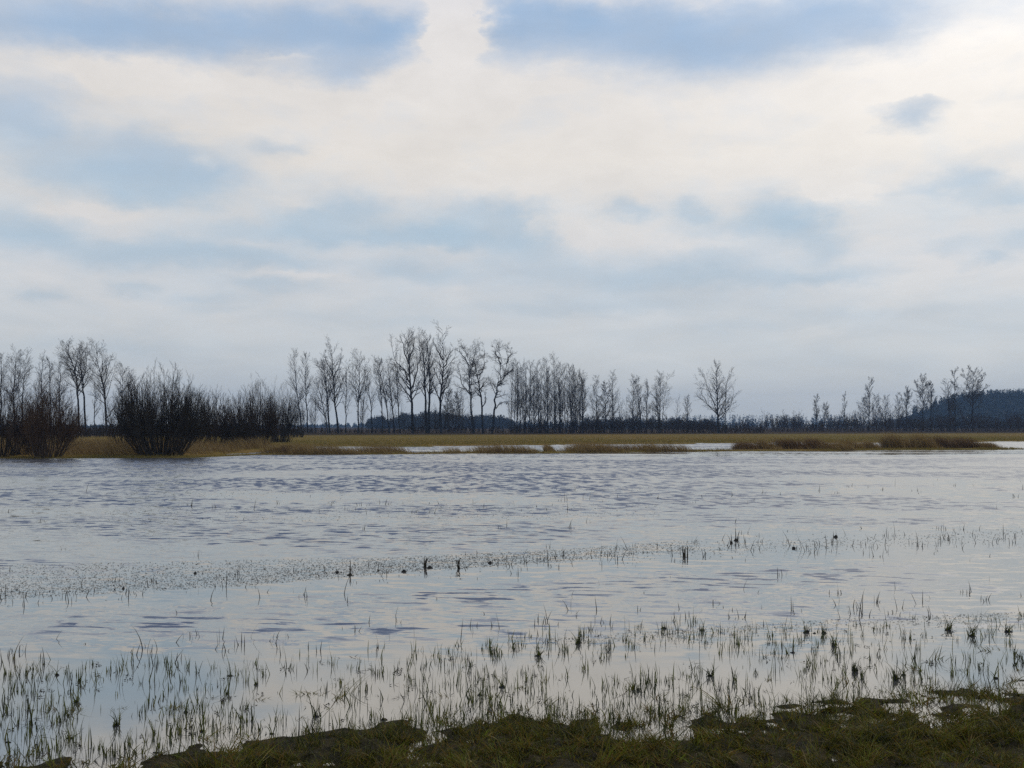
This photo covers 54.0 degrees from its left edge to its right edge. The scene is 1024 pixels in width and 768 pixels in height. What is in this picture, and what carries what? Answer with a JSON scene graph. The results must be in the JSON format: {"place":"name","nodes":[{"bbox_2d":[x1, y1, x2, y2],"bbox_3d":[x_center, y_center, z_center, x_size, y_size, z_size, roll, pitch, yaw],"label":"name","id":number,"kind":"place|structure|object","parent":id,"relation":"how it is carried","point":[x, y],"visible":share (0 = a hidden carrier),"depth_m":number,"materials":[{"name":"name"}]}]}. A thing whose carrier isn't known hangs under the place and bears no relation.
{"place":"outdoors","nodes":[
{"label":"outdoors","id":0,"kind":"place"},
{"bbox_2d":[0,441,1023,767],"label":"water","id":1,"kind":"structure","parent":0,"point":[810,497],"depth_m":11.60,"materials":[{"name":"liquid"}]},
{"bbox_2d":[0,481,1020,675],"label":"dead stalks","id":2,"kind":"object","parent":1,"relation":"on","point":[518,574],"visible":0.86,"depth_m":10.84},
{"bbox_2d":[0,616,1020,758],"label":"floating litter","id":3,"kind":"object","parent":1,"relation":"on","point":[432,691],"visible":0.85,"depth_m":6.71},
{"bbox_2d":[0,485,1022,654],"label":"drift debris","id":4,"kind":"object","parent":1,"relation":"on","point":[69,587],"visible":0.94,"depth_m":12.63,"materials":[{"name":"plant"}]},
{"bbox_2d":[0,606,1023,761],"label":"water grass","id":5,"kind":"structure","parent":1,"relation":"on","point":[647,680],"depth_m":6.76,"materials":[{"name":"plant"}]},
{"bbox_2d":[2,446,1022,458],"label":"bank turf","id":6,"kind":"structure","parent":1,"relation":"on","point":[695,450],"depth_m":66.87,"materials":[{"name":"brown plant"}]},
{"bbox_2d":[239,440,856,454],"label":"bank reeds","id":7,"kind":"object","parent":1,"relation":"on","point":[391,449],"visible":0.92,"depth_m":68.45,"materials":[{"name":"plant"}]},
{"bbox_2d":[729,441,760,449],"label":"reed clump","id":8,"kind":"object","parent":1,"relation":"on","point":[742,445],"visible":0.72,"depth_m":78.34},
{"bbox_2d":[749,437,781,448],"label":"reed clump","id":9,"kind":"object","parent":1,"relation":"on","point":[765,444],"visible":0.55,"depth_m":78.16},
{"bbox_2d":[771,438,810,448],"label":"reed clump","id":10,"kind":"object","parent":1,"relation":"on","point":[791,444],"visible":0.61,"depth_m":78.11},
{"bbox_2d":[800,436,833,448],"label":"reed clump","id":11,"kind":"object","parent":1,"relation":"on","point":[808,441],"visible":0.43,"depth_m":78.15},
{"bbox_2d":[834,435,871,448],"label":"reed clump","id":12,"kind":"object","parent":1,"relation":"on","point":[858,445],"visible":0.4,"depth_m":79.47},
{"bbox_2d":[857,439,886,448],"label":"reed clump","id":13,"kind":"object","parent":1,"relation":"on","point":[871,444],"visible":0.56,"depth_m":79.30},
{"bbox_2d":[874,432,921,447],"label":"reed clump","id":14,"kind":"object","parent":1,"relation":"on","point":[890,441],"visible":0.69,"depth_m":81.05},
{"bbox_2d":[906,432,941,447],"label":"reed clump","id":15,"kind":"object","parent":1,"relation":"on","point":[923,442],"visible":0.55,"depth_m":80.81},
{"bbox_2d":[921,434,962,447],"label":"reed clump","id":16,"kind":"object","parent":1,"relation":"on","point":[945,443],"visible":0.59,"depth_m":82.38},
{"bbox_2d":[944,435,983,447],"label":"reed clump","id":17,"kind":"object","parent":1,"relation":"on","point":[968,443],"visible":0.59,"depth_m":82.43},
{"bbox_2d":[973,441,1005,447],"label":"reed clump","id":18,"kind":"object","parent":1,"relation":"on","point":[986,445],"visible":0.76,"depth_m":80.97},
{"bbox_2d":[0,427,1023,767],"bbox_3d":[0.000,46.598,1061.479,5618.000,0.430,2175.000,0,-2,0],"label":"ground","id":19,"kind":"structure","parent":0,"point":[420,435],"depth_m":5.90,"materials":[{"name":"plant"}]},
{"bbox_2d":[0,352,16,425],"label":"poplar tree","id":20,"kind":"object","parent":19,"relation":"on","point":[2,375],"visible":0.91,"depth_m":170.27,"materials":[{"name":"grey plant"}]},
{"bbox_2d":[0,343,33,407],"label":"poplar tree","id":21,"kind":"object","parent":19,"relation":"on","point":[15,372],"visible":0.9,"depth_m":175.27,"materials":[{"name":"grey plant"}]},
{"bbox_2d":[0,377,36,456],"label":"willow bush","id":22,"kind":"object","parent":19,"relation":"on","point":[2,420],"visible":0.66,"depth_m":57.78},
{"bbox_2d":[0,394,41,454],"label":"willow bush","id":23,"kind":"object","parent":19,"relation":"on","point":[16,433],"visible":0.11,"depth_m":59.19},
{"bbox_2d":[14,348,33,408],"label":"poplar tree","id":24,"kind":"object","parent":19,"relation":"on","point":[29,372],"visible":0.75,"depth_m":180.33,"materials":[{"name":"grey plant"}]},
{"bbox_2d":[28,351,56,412],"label":"birch tree","id":25,"kind":"object","parent":19,"relation":"on","point":[41,375],"visible":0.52,"depth_m":210.04,"materials":[{"name":"grey plant"}]},
{"bbox_2d":[2,375,86,457],"bbox_3d":[-26.655,1.794,57.135,4.641,4.871,4.131,0,-2,0],"label":"willow bush","id":26,"kind":"object","parent":19,"relation":"on","point":[42,434],"visible":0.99,"depth_m":56.97,"materials":[{"name":"plant"}]},
{"bbox_2d":[37,356,65,418],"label":"birch tree","id":27,"kind":"object","parent":19,"relation":"on","point":[49,377],"visible":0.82,"depth_m":205.04,"materials":[{"name":"grey plant"}]},
{"bbox_2d":[51,353,75,414],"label":"birch tree","id":28,"kind":"object","parent":19,"relation":"on","point":[58,381],"visible":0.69,"depth_m":215.23,"materials":[{"name":"grey plant"}]},
{"bbox_2d":[51,407,92,441],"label":"willow bush","id":29,"kind":"object","parent":19,"relation":"on","point":[83,428],"visible":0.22,"depth_m":100.15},
{"bbox_2d":[52,338,99,418],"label":"poplar tree","id":30,"kind":"object","parent":19,"relation":"on","point":[69,368],"visible":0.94,"depth_m":180.07,"materials":[{"name":"grey plant"}]},
{"bbox_2d":[58,340,94,435],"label":"poplar tree","id":31,"kind":"object","parent":19,"relation":"on","point":[80,369],"visible":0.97,"depth_m":179.97,"materials":[{"name":"grey plant"}]},
{"bbox_2d":[92,384,102,434],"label":"tree","id":32,"kind":"object","parent":19,"relation":"on","point":[95,406],"visible":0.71,"depth_m":189.95,"materials":[{"name":"grey plant"}]},
{"bbox_2d":[80,337,123,433],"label":"poplar tree","id":33,"kind":"object","parent":19,"relation":"on","point":[102,388],"visible":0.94,"depth_m":180.02,"materials":[{"name":"grey plant"}]},
{"bbox_2d":[112,360,132,412],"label":"birch tree","id":34,"kind":"object","parent":19,"relation":"on","point":[123,374],"visible":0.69,"depth_m":200.19,"materials":[{"name":"grey plant"}]},
{"bbox_2d":[98,371,159,446],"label":"willow bush","id":35,"kind":"object","parent":19,"relation":"on","point":[111,424],"visible":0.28,"depth_m":66.58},
{"bbox_2d":[0,435,275,456],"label":"dry grass","id":36,"kind":"structure","parent":19,"relation":"on","point":[101,447],"depth_m":64.34,"materials":[{"name":"plant"}]},
{"bbox_2d":[0,423,306,437],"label":"hedge","id":37,"kind":"object","parent":19,"relation":"on","point":[99,432],"visible":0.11,"depth_m":155.53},
{"bbox_2d":[110,357,216,455],"bbox_3d":[-20.652,1.332,59.850,6.077,5.866,5.679,1,-3,-24],"label":"willow bush","id":38,"kind":"object","parent":19,"relation":"on","point":[176,419],"visible":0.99,"depth_m":58.90,"materials":[{"name":"plant"}]},
{"bbox_2d":[166,384,219,445],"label":"willow bush","id":39,"kind":"object","parent":19,"relation":"on","point":[207,435],"visible":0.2,"depth_m":70.75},
{"bbox_2d":[197,387,238,445],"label":"willow bush","id":40,"kind":"object","parent":19,"relation":"on","point":[225,421],"visible":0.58,"depth_m":78.45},
{"bbox_2d":[215,392,256,443],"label":"willow bush","id":41,"kind":"object","parent":19,"relation":"on","point":[238,413],"visible":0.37,"depth_m":81.58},
{"bbox_2d":[224,412,264,444],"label":"willow bush","id":42,"kind":"object","parent":19,"relation":"on","point":[246,434],"visible":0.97,"depth_m":78.06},
{"bbox_2d":[230,372,286,444],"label":"willow bush","id":43,"kind":"object","parent":19,"relation":"on","point":[268,423],"visible":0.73,"depth_m":84.50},
{"bbox_2d":[260,376,304,441],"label":"willow bush","id":44,"kind":"object","parent":19,"relation":"on","point":[288,424],"visible":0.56,"depth_m":104.57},
{"bbox_2d":[286,348,309,427],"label":"poplar tree","id":45,"kind":"object","parent":19,"relation":"on","point":[295,379],"visible":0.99,"depth_m":234.83,"materials":[{"name":"grey plant"}]},
{"bbox_2d":[295,352,315,432],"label":"poplar tree","id":46,"kind":"object","parent":19,"relation":"on","point":[305,384],"visible":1,"depth_m":235.08,"materials":[{"name":"grey plant"}]},
{"bbox_2d":[309,377,332,432],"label":"ash tree","id":47,"kind":"object","parent":19,"relation":"on","point":[318,407],"visible":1,"depth_m":234.86,"materials":[{"name":"grey plant"}]},
{"bbox_2d":[310,357,339,432],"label":"ash tree","id":48,"kind":"object","parent":19,"relation":"on","point":[325,381],"visible":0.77,"depth_m":238.77,"materials":[{"name":"grey plant"}]},
{"bbox_2d":[319,335,352,432],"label":"ash tree","id":49,"kind":"object","parent":19,"relation":"on","point":[331,369],"visible":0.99,"depth_m":234.90,"materials":[{"name":"grey plant"}]},
{"bbox_2d":[340,360,353,432],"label":"poplar tree","id":50,"kind":"object","parent":19,"relation":"on","point":[346,371],"visible":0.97,"depth_m":235.00,"materials":[{"name":"grey plant"}]},
{"bbox_2d":[345,348,373,432],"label":"poplar tree","id":51,"kind":"object","parent":19,"relation":"on","point":[358,389],"visible":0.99,"depth_m":234.79,"materials":[{"name":"grey plant"}]},
{"bbox_2d":[357,376,368,432],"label":"poplar tree","id":52,"kind":"object","parent":19,"relation":"on","point":[363,405],"visible":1,"depth_m":234.89,"materials":[{"name":"grey plant"}]},
{"bbox_2d":[359,365,376,432],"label":"poplar tree","id":53,"kind":"object","parent":19,"relation":"on","point":[371,401],"visible":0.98,"depth_m":234.91,"materials":[{"name":"grey plant"}]},
{"bbox_2d":[369,355,388,432],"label":"poplar tree","id":54,"kind":"object","parent":19,"relation":"on","point":[380,401],"visible":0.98,"depth_m":235.04,"materials":[{"name":"grey plant"}]},
{"bbox_2d":[369,357,389,432],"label":"poplar tree","id":55,"kind":"object","parent":19,"relation":"on","point":[385,400],"visible":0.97,"depth_m":234.90,"materials":[{"name":"grey plant"}]},
{"bbox_2d":[382,358,401,432],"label":"poplar tree","id":56,"kind":"object","parent":19,"relation":"on","point":[384,391],"visible":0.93,"depth_m":234.95,"materials":[{"name":"grey plant"}]},
{"bbox_2d":[390,365,403,432],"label":"poplar tree","id":57,"kind":"object","parent":19,"relation":"on","point":[398,390],"visible":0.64,"depth_m":234.90,"materials":[{"name":"grey plant"}]},
{"bbox_2d":[304,421,508,432],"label":"undergrowth","id":58,"kind":"object","parent":19,"relation":"on","point":[431,429],"visible":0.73,"depth_m":248.16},
{"bbox_2d":[388,326,432,433],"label":"ash tree","id":59,"kind":"object","parent":19,"relation":"on","point":[409,360],"visible":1,"depth_m":229.76,"materials":[{"name":"grey plant"}]},
{"bbox_2d":[410,334,435,432],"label":"poplar tree","id":60,"kind":"object","parent":19,"relation":"on","point":[424,378],"visible":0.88,"depth_m":234.93,"materials":[{"name":"grey plant"}]},
{"bbox_2d":[419,332,437,432],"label":"poplar tree","id":61,"kind":"object","parent":19,"relation":"on","point":[430,392],"visible":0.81,"depth_m":237.87,"materials":[{"name":"grey plant"}]},
{"bbox_2d":[365,409,516,428],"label":"grove","id":62,"kind":"object","parent":19,"relation":"on","point":[501,421],"visible":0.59,"depth_m":705.69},
{"bbox_2d":[425,321,460,432],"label":"ash tree","id":63,"kind":"object","parent":19,"relation":"on","point":[443,388],"visible":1,"depth_m":230.96,"materials":[{"name":"grey plant"}]},
{"bbox_2d":[441,387,456,432],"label":"tree","id":64,"kind":"object","parent":19,"relation":"on","point":[447,398],"visible":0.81,"depth_m":242.99,"materials":[{"name":"grey plant"}]},
{"bbox_2d":[4,413,908,426],"bbox_3d":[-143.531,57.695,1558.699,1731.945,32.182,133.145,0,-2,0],"label":"treeline","id":65,"kind":"object","parent":19,"relation":"on","point":[694,418],"visible":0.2,"depth_m":1539.39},
{"bbox_2d":[449,390,463,432],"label":"tree","id":66,"kind":"object","parent":19,"relation":"on","point":[457,399],"visible":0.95,"depth_m":242.77,"materials":[{"name":"grey plant"}]},
{"bbox_2d":[452,339,484,432],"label":"oak tree","id":67,"kind":"object","parent":19,"relation":"on","point":[470,393],"visible":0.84,"depth_m":231.15,"materials":[{"name":"grey plant"}]},
{"bbox_2d":[466,339,493,433],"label":"oak tree","id":68,"kind":"object","parent":19,"relation":"on","point":[477,375],"visible":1,"depth_m":228.94,"materials":[{"name":"grey plant"}]},
{"bbox_2d":[486,338,518,433],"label":"oak tree","id":69,"kind":"object","parent":19,"relation":"on","point":[500,382],"visible":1,"depth_m":229.23,"materials":[{"name":"grey plant"}]},
{"bbox_2d":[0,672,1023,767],"bbox_3d":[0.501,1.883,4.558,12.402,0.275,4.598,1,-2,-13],"label":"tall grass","id":70,"kind":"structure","parent":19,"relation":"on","point":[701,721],"depth_m":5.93,"materials":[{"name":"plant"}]},
{"bbox_2d":[507,369,524,432],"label":"sapling tree","id":71,"kind":"object","parent":19,"relation":"on","point":[515,397],"visible":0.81,"depth_m":241.65,"materials":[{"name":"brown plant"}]},
{"bbox_2d":[508,362,525,431],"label":"sapling tree","id":72,"kind":"object","parent":19,"relation":"on","point":[515,389],"visible":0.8,"depth_m":241.93,"materials":[{"name":"grey plant"}]},
{"bbox_2d":[512,364,531,419],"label":"sapling tree","id":73,"kind":"object","parent":19,"relation":"on","point":[522,394],"visible":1,"depth_m":233.22,"materials":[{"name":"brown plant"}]},
{"bbox_2d":[527,371,540,432],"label":"sapling tree","id":74,"kind":"object","parent":19,"relation":"on","point":[534,409],"visible":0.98,"depth_m":240.43,"materials":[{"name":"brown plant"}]},
{"bbox_2d":[46,433,1023,445],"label":"meadow grass","id":75,"kind":"structure","parent":19,"relation":"on","point":[1001,438],"depth_m":118.64,"materials":[{"name":"plant"}]},
{"bbox_2d":[530,358,545,432],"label":"sapling tree","id":76,"kind":"object","parent":19,"relation":"on","point":[537,390],"visible":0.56,"depth_m":247.49,"materials":[{"name":"grey plant"}]},
{"bbox_2d":[537,369,555,433],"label":"sapling tree","id":77,"kind":"object","parent":19,"relation":"on","point":[546,379],"visible":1,"depth_m":231.18,"materials":[{"name":"grey plant"}]},
{"bbox_2d":[546,355,563,432],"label":"sapling tree","id":78,"kind":"object","parent":19,"relation":"on","point":[555,407],"visible":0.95,"depth_m":237.91,"materials":[{"name":"grey plant"}]},
{"bbox_2d":[396,412,714,428],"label":"grey grove","id":79,"kind":"object","parent":19,"relation":"on","point":[419,419],"visible":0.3,"depth_m":571.68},
{"bbox_2d":[550,362,573,425],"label":"sapling tree","id":80,"kind":"object","parent":19,"relation":"on","point":[561,390],"visible":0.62,"depth_m":241.11,"materials":[{"name":"grey plant"}]},
{"bbox_2d":[561,363,578,432],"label":"sapling tree","id":81,"kind":"object","parent":19,"relation":"on","point":[569,372],"visible":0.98,"depth_m":233.74,"materials":[{"name":"grey plant"}]},
{"bbox_2d":[566,367,580,423],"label":"sapling tree","id":82,"kind":"object","parent":19,"relation":"on","point":[573,393],"visible":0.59,"depth_m":245.08,"materials":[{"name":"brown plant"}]},
{"bbox_2d":[569,372,586,432],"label":"sapling tree","id":83,"kind":"object","parent":19,"relation":"on","point":[583,382],"visible":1,"depth_m":231.94,"materials":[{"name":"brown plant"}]},
{"bbox_2d":[573,370,592,432],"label":"alder tree","id":84,"kind":"object","parent":19,"relation":"on","point":[584,397],"visible":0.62,"depth_m":247.21,"materials":[{"name":"grey plant"}]},
{"bbox_2d":[587,375,604,432],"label":"alder tree","id":85,"kind":"object","parent":19,"relation":"on","point":[596,401],"visible":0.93,"depth_m":246.90,"materials":[{"name":"grey plant"}]},
{"bbox_2d":[597,381,610,432],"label":"alder tree","id":86,"kind":"object","parent":19,"relation":"on","point":[601,398],"visible":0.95,"depth_m":246.95,"materials":[{"name":"grey plant"}]},
{"bbox_2d":[600,370,621,432],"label":"alder tree","id":87,"kind":"object","parent":19,"relation":"on","point":[612,394],"visible":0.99,"depth_m":242.72,"materials":[{"name":"grey plant"}]},
{"bbox_2d":[626,373,644,431],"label":"alder tree","id":88,"kind":"object","parent":19,"relation":"on","point":[633,400],"visible":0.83,"depth_m":250.98,"materials":[{"name":"grey plant"}]},
{"bbox_2d":[508,413,765,432],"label":"scrub","id":89,"kind":"object","parent":19,"relation":"on","point":[680,426],"visible":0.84,"depth_m":250.50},
{"bbox_2d":[631,375,647,432],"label":"alder tree","id":90,"kind":"object","parent":19,"relation":"on","point":[638,402],"visible":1,"depth_m":245.00,"materials":[{"name":"grey plant"}]},
{"bbox_2d":[642,379,652,432],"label":"alder tree","id":91,"kind":"object","parent":19,"relation":"on","point":[648,392],"visible":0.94,"depth_m":250.97,"materials":[{"name":"grey plant"}]},
{"bbox_2d":[649,369,674,432],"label":"alder tree","id":92,"kind":"object","parent":19,"relation":"on","point":[657,401],"visible":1,"depth_m":248.82,"materials":[{"name":"grey plant"}]},
{"bbox_2d":[693,359,740,432],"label":"alder tree","id":93,"kind":"object","parent":19,"relation":"on","point":[715,410],"visible":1,"depth_m":240.02,"materials":[{"name":"grey plant"}]},
{"bbox_2d":[718,377,732,432],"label":"tree","id":94,"kind":"object","parent":19,"relation":"on","point":[725,403],"visible":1,"depth_m":239.88,"materials":[{"name":"grey plant"}]},
{"bbox_2d":[755,408,806,431],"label":"scrub","id":95,"kind":"object","parent":19,"relation":"on","point":[794,426],"visible":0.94,"depth_m":309.44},
{"bbox_2d":[853,397,867,427],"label":"tree","id":96,"kind":"object","parent":19,"relation":"on","point":[860,409],"visible":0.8,"depth_m":420.13,"materials":[{"name":"grey plant"}]},
{"bbox_2d":[861,376,877,430],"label":"poplar tree","id":97,"kind":"object","parent":19,"relation":"on","point":[868,407],"visible":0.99,"depth_m":330.00,"materials":[{"name":"grey plant"}]},
{"bbox_2d":[870,392,883,421],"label":"tree","id":98,"kind":"object","parent":19,"relation":"on","point":[878,409],"visible":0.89,"depth_m":419.64,"materials":[{"name":"grey plant"}]},
{"bbox_2d":[877,394,893,429],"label":"tree","id":99,"kind":"object","parent":19,"relation":"on","point":[885,400],"visible":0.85,"depth_m":439.93,"materials":[{"name":"grey plant"}]},
{"bbox_2d":[898,385,912,430],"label":"ash tree","id":100,"kind":"object","parent":19,"relation":"on","point":[907,399],"visible":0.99,"depth_m":339.84,"materials":[{"name":"grey plant"}]},
{"bbox_2d":[804,410,1023,431],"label":"thicket","id":101,"kind":"object","parent":19,"relation":"on","point":[909,423],"visible":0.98,"depth_m":313.89,"materials":[{"name":"plant"}]},
{"bbox_2d":[911,374,933,426],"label":"ash tree","id":102,"kind":"object","parent":19,"relation":"on","point":[923,390],"visible":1,"depth_m":335.18,"materials":[{"name":"grey plant"}]},
{"bbox_2d":[926,380,939,430],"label":"ash tree","id":103,"kind":"object","parent":19,"relation":"on","point":[930,391],"visible":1,"depth_m":334.83,"materials":[{"name":"grey plant"}]},
{"bbox_2d":[940,379,953,421],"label":"ash tree","id":104,"kind":"object","parent":19,"relation":"on","point":[946,396],"visible":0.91,"depth_m":330.04,"materials":[{"name":"grey plant"}]},
{"bbox_2d":[945,366,965,429],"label":"ash tree","id":105,"kind":"object","parent":19,"relation":"on","point":[954,398],"visible":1,"depth_m":325.12,"materials":[{"name":"grey plant"}]},
{"bbox_2d":[960,365,989,430],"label":"ash tree","id":106,"kind":"object","parent":19,"relation":"on","point":[973,391],"visible":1,"depth_m":324.84,"materials":[{"name":"grey plant"}]},
{"bbox_2d":[0,0,1023,426],"label":"sky","id":107,"kind":"structure","parent":0,"point":[802,198],"materials":[{"name":"white"}]},
{"bbox_2d":[860,400,1022,427],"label":"hill","id":108,"kind":"structure","parent":0,"point":[1003,410],"depth_m":944.44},
{"bbox_2d":[895,388,1023,427],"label":"forest","id":109,"kind":"object","parent":108,"relation":"on","point":[991,399],"visible":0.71,"depth_m":928.74,"materials":[{"name":"plant"}]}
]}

